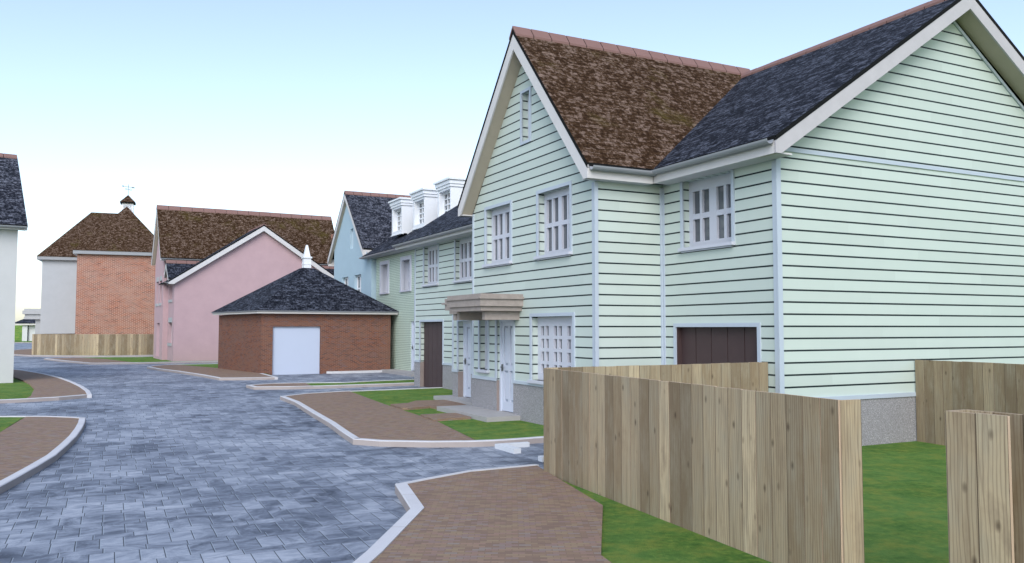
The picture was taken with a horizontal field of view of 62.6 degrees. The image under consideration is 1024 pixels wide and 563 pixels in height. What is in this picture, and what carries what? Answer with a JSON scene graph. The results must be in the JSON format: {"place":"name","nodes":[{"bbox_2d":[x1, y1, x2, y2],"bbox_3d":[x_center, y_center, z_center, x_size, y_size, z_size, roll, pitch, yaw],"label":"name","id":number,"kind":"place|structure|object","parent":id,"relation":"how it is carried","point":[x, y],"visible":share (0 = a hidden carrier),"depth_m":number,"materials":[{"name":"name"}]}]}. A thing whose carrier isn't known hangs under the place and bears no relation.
{"place":"outdoors","nodes":[
{"label":"outdoors","id":0,"kind":"place"},
{"bbox_2d":[0,417,24,431],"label":"lawn","id":1,"kind":"structure","parent":0,"point":[5,422],"depth_m":18.10,"materials":[{"name":"green plant"}]},
{"bbox_2d":[0,378,33,398],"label":"lawn","id":2,"kind":"structure","parent":0,"point":[17,389],"depth_m":27.63,"materials":[{"name":"green plant"}]},
{"bbox_2d":[0,153,27,382],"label":"white roughcast house","id":3,"kind":"structure","parent":2,"relation":"on","point":[13,218],"depth_m":31.64,"materials":[{"name":"white paint"}]},
{"bbox_2d":[14,325,21,339],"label":"grass bank","id":4,"kind":"structure","parent":0,"point":[18,332],"depth_m":139.37,"materials":[{"name":"green plant"}]},
{"bbox_2d":[14,349,31,354],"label":"pavement","id":5,"kind":"structure","parent":0,"point":[24,352],"depth_m":68.86,"materials":[{"name":"brown brick"}]},
{"bbox_2d":[0,417,85,483],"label":"pavement","id":6,"kind":"structure","parent":0,"point":[25,442],"depth_m":15.10,"materials":[{"name":"brown brick"}]},
{"bbox_2d":[13,369,85,397],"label":"pavement","id":7,"kind":"structure","parent":0,"point":[42,385],"depth_m":29.30,"materials":[{"name":"brown brick"}]},
{"bbox_2d":[49,358,125,362],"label":"pavement","id":8,"kind":"structure","parent":0,"point":[93,360],"depth_m":51.88,"materials":[{"name":"brown brick"}]},
{"bbox_2d":[62,355,116,355],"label":"lawn","id":9,"kind":"structure","parent":0,"point":[89,355],"depth_m":61.64,"materials":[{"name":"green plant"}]},
{"bbox_2d":[22,184,155,349],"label":"brick and white house","id":10,"kind":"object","parent":9,"relation":"on","point":[98,273],"visible":0.91,"depth_m":68.85,"materials":[{"name":"brick"}]},
{"bbox_2d":[32,333,153,354],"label":"fence","id":11,"kind":"object","parent":9,"relation":"on","point":[75,344],"visible":0.66,"depth_m":62.02,"materials":[{"name":"beige wood"}]},
{"bbox_2d":[87,357,181,361],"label":"lawn","id":12,"kind":"structure","parent":0,"point":[139,359],"depth_m":53.80,"materials":[{"name":"green plant"}]},
{"bbox_2d":[151,205,333,360],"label":"pink rendered house","id":13,"kind":"structure","parent":12,"relation":"on","point":[207,261],"depth_m":53.76,"materials":[{"name":"paint"}]},
{"bbox_2d":[167,317,171,345],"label":"window","id":14,"kind":"structure","parent":13,"relation":"in","point":[169,319],"depth_m":52.13,"materials":[{"name":"paint"}]},
{"bbox_2d":[151,365,271,377],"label":"pavement","id":15,"kind":"structure","parent":0,"point":[218,372],"depth_m":38.74,"materials":[{"name":"brown brick"}]},
{"bbox_2d":[187,364,268,374],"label":"lawn","id":16,"kind":"structure","parent":0,"point":[209,365],"depth_m":45.18,"materials":[{"name":"green plant"}]},
{"bbox_2d":[0,343,543,562],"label":"road","id":17,"kind":"structure","parent":0,"point":[152,466],"depth_m":11.95,"materials":[{"name":"grey stone"}]},
{"bbox_2d":[0,416,84,417],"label":"kerb","id":18,"kind":"structure","parent":17,"relation":"on","point":[43,416],"depth_m":18.97,"materials":[{"name":"concrete"}]},
{"bbox_2d":[0,418,85,493],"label":"kerb","id":19,"kind":"structure","parent":17,"relation":"on","point":[35,467],"depth_m":12.64,"materials":[{"name":"concrete"}]},
{"bbox_2d":[0,394,86,403],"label":"kerb","id":20,"kind":"structure","parent":17,"relation":"on","point":[21,400],"depth_m":24.05,"materials":[{"name":"concrete"}]},
{"bbox_2d":[14,369,91,397],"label":"kerb","id":21,"kind":"structure","parent":17,"relation":"on","point":[88,392],"depth_m":30.21,"materials":[{"name":"concrete"}]},
{"bbox_2d":[14,354,152,356],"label":"kerb","id":22,"kind":"structure","parent":17,"relation":"on","point":[82,356],"depth_m":61.28,"materials":[{"name":"concrete"}]},
{"bbox_2d":[44,358,217,364],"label":"kerb","id":23,"kind":"structure","parent":17,"relation":"on","point":[87,363],"depth_m":49.50,"materials":[{"name":"concrete"}]},
{"bbox_2d":[147,367,220,379],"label":"kerb","id":24,"kind":"structure","parent":17,"relation":"on","point":[189,373],"depth_m":37.83,"materials":[{"name":"concrete"}]},
{"bbox_2d":[219,377,274,379],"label":"kerb","id":25,"kind":"structure","parent":17,"relation":"on","point":[257,378],"depth_m":33.87,"materials":[{"name":"concrete"}]},
{"bbox_2d":[211,245,398,374],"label":"brick garage","id":26,"kind":"structure","parent":17,"relation":"on","point":[306,318],"depth_m":39.05,"materials":[{"name":"brick"}]},
{"bbox_2d":[272,327,319,374],"bbox_3d":[-9.778,3.121,38.150,2.150,2.157,0.030,2,-4,-29],"label":"garage door","id":27,"kind":"structure","parent":26,"relation":"in","point":[296,350],"depth_m":38.13,"materials":[{"name":"paint"}]},
{"bbox_2d":[280,396,358,443],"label":"kerb","id":28,"kind":"structure","parent":17,"relation":"on","point":[347,435],"depth_m":18.52,"materials":[{"name":"concrete"}]},
{"bbox_2d":[246,382,413,389],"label":"kerb","id":29,"kind":"structure","parent":17,"relation":"on","point":[253,387],"depth_m":29.17,"materials":[{"name":"concrete"}]},
{"bbox_2d":[251,379,413,384],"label":"kerb","id":30,"kind":"structure","parent":17,"relation":"on","point":[341,382],"depth_m":30.85,"materials":[{"name":"concrete"}]},
{"bbox_2d":[285,387,442,395],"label":"kerb","id":31,"kind":"structure","parent":17,"relation":"on","point":[367,390],"depth_m":26.94,"materials":[{"name":"concrete"}]},
{"bbox_2d":[327,191,410,298],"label":"blue rendered house","id":32,"kind":"structure","parent":17,"relation":"on","point":[363,227],"depth_m":46.99,"materials":[{"name":"paint"}]},
{"bbox_2d":[357,275,360,291],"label":"window","id":33,"kind":"structure","parent":32,"relation":"in","point":[358,276],"depth_m":46.06,"materials":[{"name":"paint"}]},
{"bbox_2d":[353,483,423,562],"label":"kerb","id":34,"kind":"structure","parent":17,"relation":"on","point":[411,503],"depth_m":8.56,"materials":[{"name":"concrete"}]},
{"bbox_2d":[392,205,472,404],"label":"green boarded house","id":35,"kind":"structure","parent":17,"relation":"on","point":[441,245],"depth_m":28.32,"materials":[{"name":"green wood"}]},
{"bbox_2d":[421,243,438,286],"bbox_3d":[-2.769,-0.546,29.383,0.295,1.445,1.470,2,-4,-27],"label":"window","id":36,"kind":"structure","parent":35,"relation":"in","point":[433,251],"depth_m":29.65,"materials":[{"name":"paint"}]},
{"bbox_2d":[419,319,443,387],"bbox_3d":[-2.719,2.514,29.156,0.210,2.380,2.260,2,-4,-27],"label":"garage door","id":37,"kind":"structure","parent":35,"relation":"in","point":[433,329],"depth_m":29.29,"materials":[{"name":"black wood"}]},
{"bbox_2d":[452,237,471,283],"bbox_3d":[-1.485,-0.686,26.853,0.295,1.445,1.470,2,-4,-27],"label":"window","id":38,"kind":"structure","parent":35,"relation":"in","point":[465,245],"depth_m":27.15,"materials":[{"name":"paint"}]},
{"bbox_2d":[457,320,471,396],"bbox_3d":[-1.198,2.099,23.016,0.260,2.170,1.010,2,-4,-27],"label":"door","id":39,"kind":"structure","parent":35,"relation":"in","point":[467,324],"depth_m":23.30,"materials":[{"name":"paint"}]},
{"bbox_2d":[353,436,543,447],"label":"kerb","id":40,"kind":"structure","parent":17,"relation":"on","point":[428,444],"depth_m":14.85,"materials":[{"name":"concrete"}]},
{"bbox_2d":[402,464,538,483],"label":"kerb","id":41,"kind":"structure","parent":17,"relation":"on","point":[434,477],"depth_m":11.63,"materials":[{"name":"concrete"}]},
{"bbox_2d":[495,442,529,453],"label":"kerb block","id":42,"kind":"structure","parent":17,"relation":"on","point":[514,448],"depth_m":14.48,"materials":[{"name":"grey concrete"}]},
{"bbox_2d":[437,0,1023,445],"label":"green boarded house","id":43,"kind":"structure","parent":17,"relation":"on","point":[839,216],"depth_m":16.00,"materials":[{"name":"green wood"}]},
{"bbox_2d":[475,320,489,373],"bbox_3d":[-0.617,1.492,20.144,0.290,1.395,0.610,2,-4,-27],"label":"window","id":44,"kind":"structure","parent":43,"relation":"in","point":[479,370],"depth_m":20.30,"materials":[{"name":"paint"}]},
{"bbox_2d":[482,200,511,267],"bbox_3d":[-0.263,-1.077,19.596,0.295,1.465,1.440,2,-4,-27],"label":"window","id":45,"kind":"structure","parent":43,"relation":"in","point":[501,217],"depth_m":19.80,"materials":[{"name":"paint"}]},
{"bbox_2d":[495,320,514,411],"bbox_3d":[-0.099,1.873,19.112,0.180,2.190,0.980,2,-4,-27],"label":"door","id":46,"kind":"structure","parent":43,"relation":"in","point":[507,327],"depth_m":19.27,"materials":[{"name":"paint"}]},
{"bbox_2d":[520,86,531,145],"bbox_3d":[0.393,-3.624,18.510,0.235,1.210,0.490,2,-4,-27],"label":"window","id":47,"kind":"structure","parent":43,"relation":"in","point":[529,88],"depth_m":18.50,"materials":[{"name":"paint"}]},
{"bbox_2d":[527,312,574,384],"bbox_3d":[0.867,1.391,17.225,0.295,1.495,1.840,2,-4,-27],"label":"window","id":48,"kind":"structure","parent":43,"relation":"in","point":[556,333],"depth_m":17.43,"materials":[{"name":"paint"}]},
{"bbox_2d":[534,181,572,260],"bbox_3d":[0.914,-1.216,17.276,0.295,1.485,1.450,2,-4,-27],"label":"window","id":49,"kind":"structure","parent":43,"relation":"in","point":[558,241],"depth_m":17.42,"materials":[{"name":"paint"}]},
{"bbox_2d":[678,169,735,252],"bbox_3d":[3.618,-1.253,15.429,0.295,1.355,1.490,2,-4,-27],"label":"window","id":50,"kind":"structure","parent":43,"relation":"in","point":[711,199],"depth_m":15.50,"materials":[{"name":"paint"}]},
{"bbox_2d":[673,323,761,364],"bbox_3d":[3.704,1.817,15.107,0.190,2.140,2.320,2,-4,-27],"label":"garage door","id":51,"kind":"structure","parent":43,"relation":"in","point":[693,343],"depth_m":15.21,"materials":[{"name":"black wood"}]},
{"bbox_2d":[254,383,310,386],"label":"pavement","id":52,"kind":"structure","parent":0,"point":[292,384],"depth_m":29.82,"materials":[{"name":"brown brick"}]},
{"bbox_2d":[307,380,413,385],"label":"lawn","id":53,"kind":"structure","parent":0,"point":[374,382],"depth_m":30.51,"materials":[{"name":"green plant"}]},
{"bbox_2d":[286,391,474,441],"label":"pavement","id":54,"kind":"structure","parent":0,"point":[359,416],"depth_m":18.41,"materials":[{"name":"brown brick"}]},
{"bbox_2d":[359,177,465,376],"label":"dormered green house","id":55,"kind":"structure","parent":0,"point":[419,209],"depth_m":40.06,"materials":[{"name":"green"}]},
{"bbox_2d":[411,321,413,370],"bbox_3d":[-4.275,2.932,38.078,0.120,2.270,1.460,2,-4,-27],"label":"door","id":56,"kind":"structure","parent":55,"relation":"in","point":[412,322],"depth_m":38.63,"materials":[{"name":"paint"}]},
{"bbox_2d":[390,400,465,409],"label":"path","id":57,"kind":"structure","parent":0,"point":[422,404],"depth_m":21.57,"materials":[{"name":"brown brick"}]},
{"bbox_2d":[420,413,470,420],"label":"path","id":58,"kind":"structure","parent":0,"point":[445,416],"depth_m":18.64,"materials":[{"name":"brown brick"}]},
{"bbox_2d":[353,388,543,439],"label":"lawn","id":59,"kind":"structure","parent":0,"point":[477,429],"depth_m":17.91,"materials":[{"name":"green plant"}]},
{"bbox_2d":[371,465,610,562],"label":"pavement","id":60,"kind":"structure","parent":0,"point":[532,514],"depth_m":8.61,"materials":[{"name":"brown brick"}]},
{"bbox_2d":[0,0,1023,321],"label":"sky","id":61,"kind":"structure","parent":0,"point":[274,106],"materials":[{"name":"blue"}]},
{"bbox_2d":[538,455,543,461],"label":"kerb block","id":62,"kind":"structure","parent":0,"point":[540,458],"depth_m":13.19,"materials":[{"name":"grey concrete"}]},
{"bbox_2d":[562,441,948,562],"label":"lawn","id":63,"kind":"structure","parent":0,"point":[905,511],"depth_m":8.66,"materials":[{"name":"green plant"}]},
{"bbox_2d":[549,362,767,391],"bbox_3d":[2.349,2.006,12.854,4.280,1.473,0.029,2,-4,-29],"label":"fence","id":64,"kind":"object","parent":63,"relation":"on","point":[752,376],"visible":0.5,"depth_m":13.22,"materials":[{"name":"beige wood"}]},
{"bbox_2d":[543,368,864,562],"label":"fence","id":65,"kind":"object","parent":63,"relation":"on","point":[772,477],"visible":0.95,"depth_m":7.94,"materials":[{"name":"beige wood"}]},
{"bbox_2d":[915,360,1023,445],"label":"fence","id":66,"kind":"object","parent":63,"relation":"on","point":[942,387],"visible":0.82,"depth_m":14.24,"materials":[{"name":"beige wood"}]},
{"bbox_2d":[945,410,1023,562],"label":"fence","id":67,"kind":"object","parent":63,"relation":"on","point":[985,473],"visible":1,"depth_m":5.49,"materials":[{"name":"beige wood"}]},
{"label":"lawn","id":68,"kind":"structure","parent":0,"visible":0},
{"bbox_2d":[15,319,34,340],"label":"distant garage","id":69,"kind":"structure","parent":68,"relation":"on","point":[28,328],"depth_m":129.91,"materials":[{"name":"paint"}]}
]}

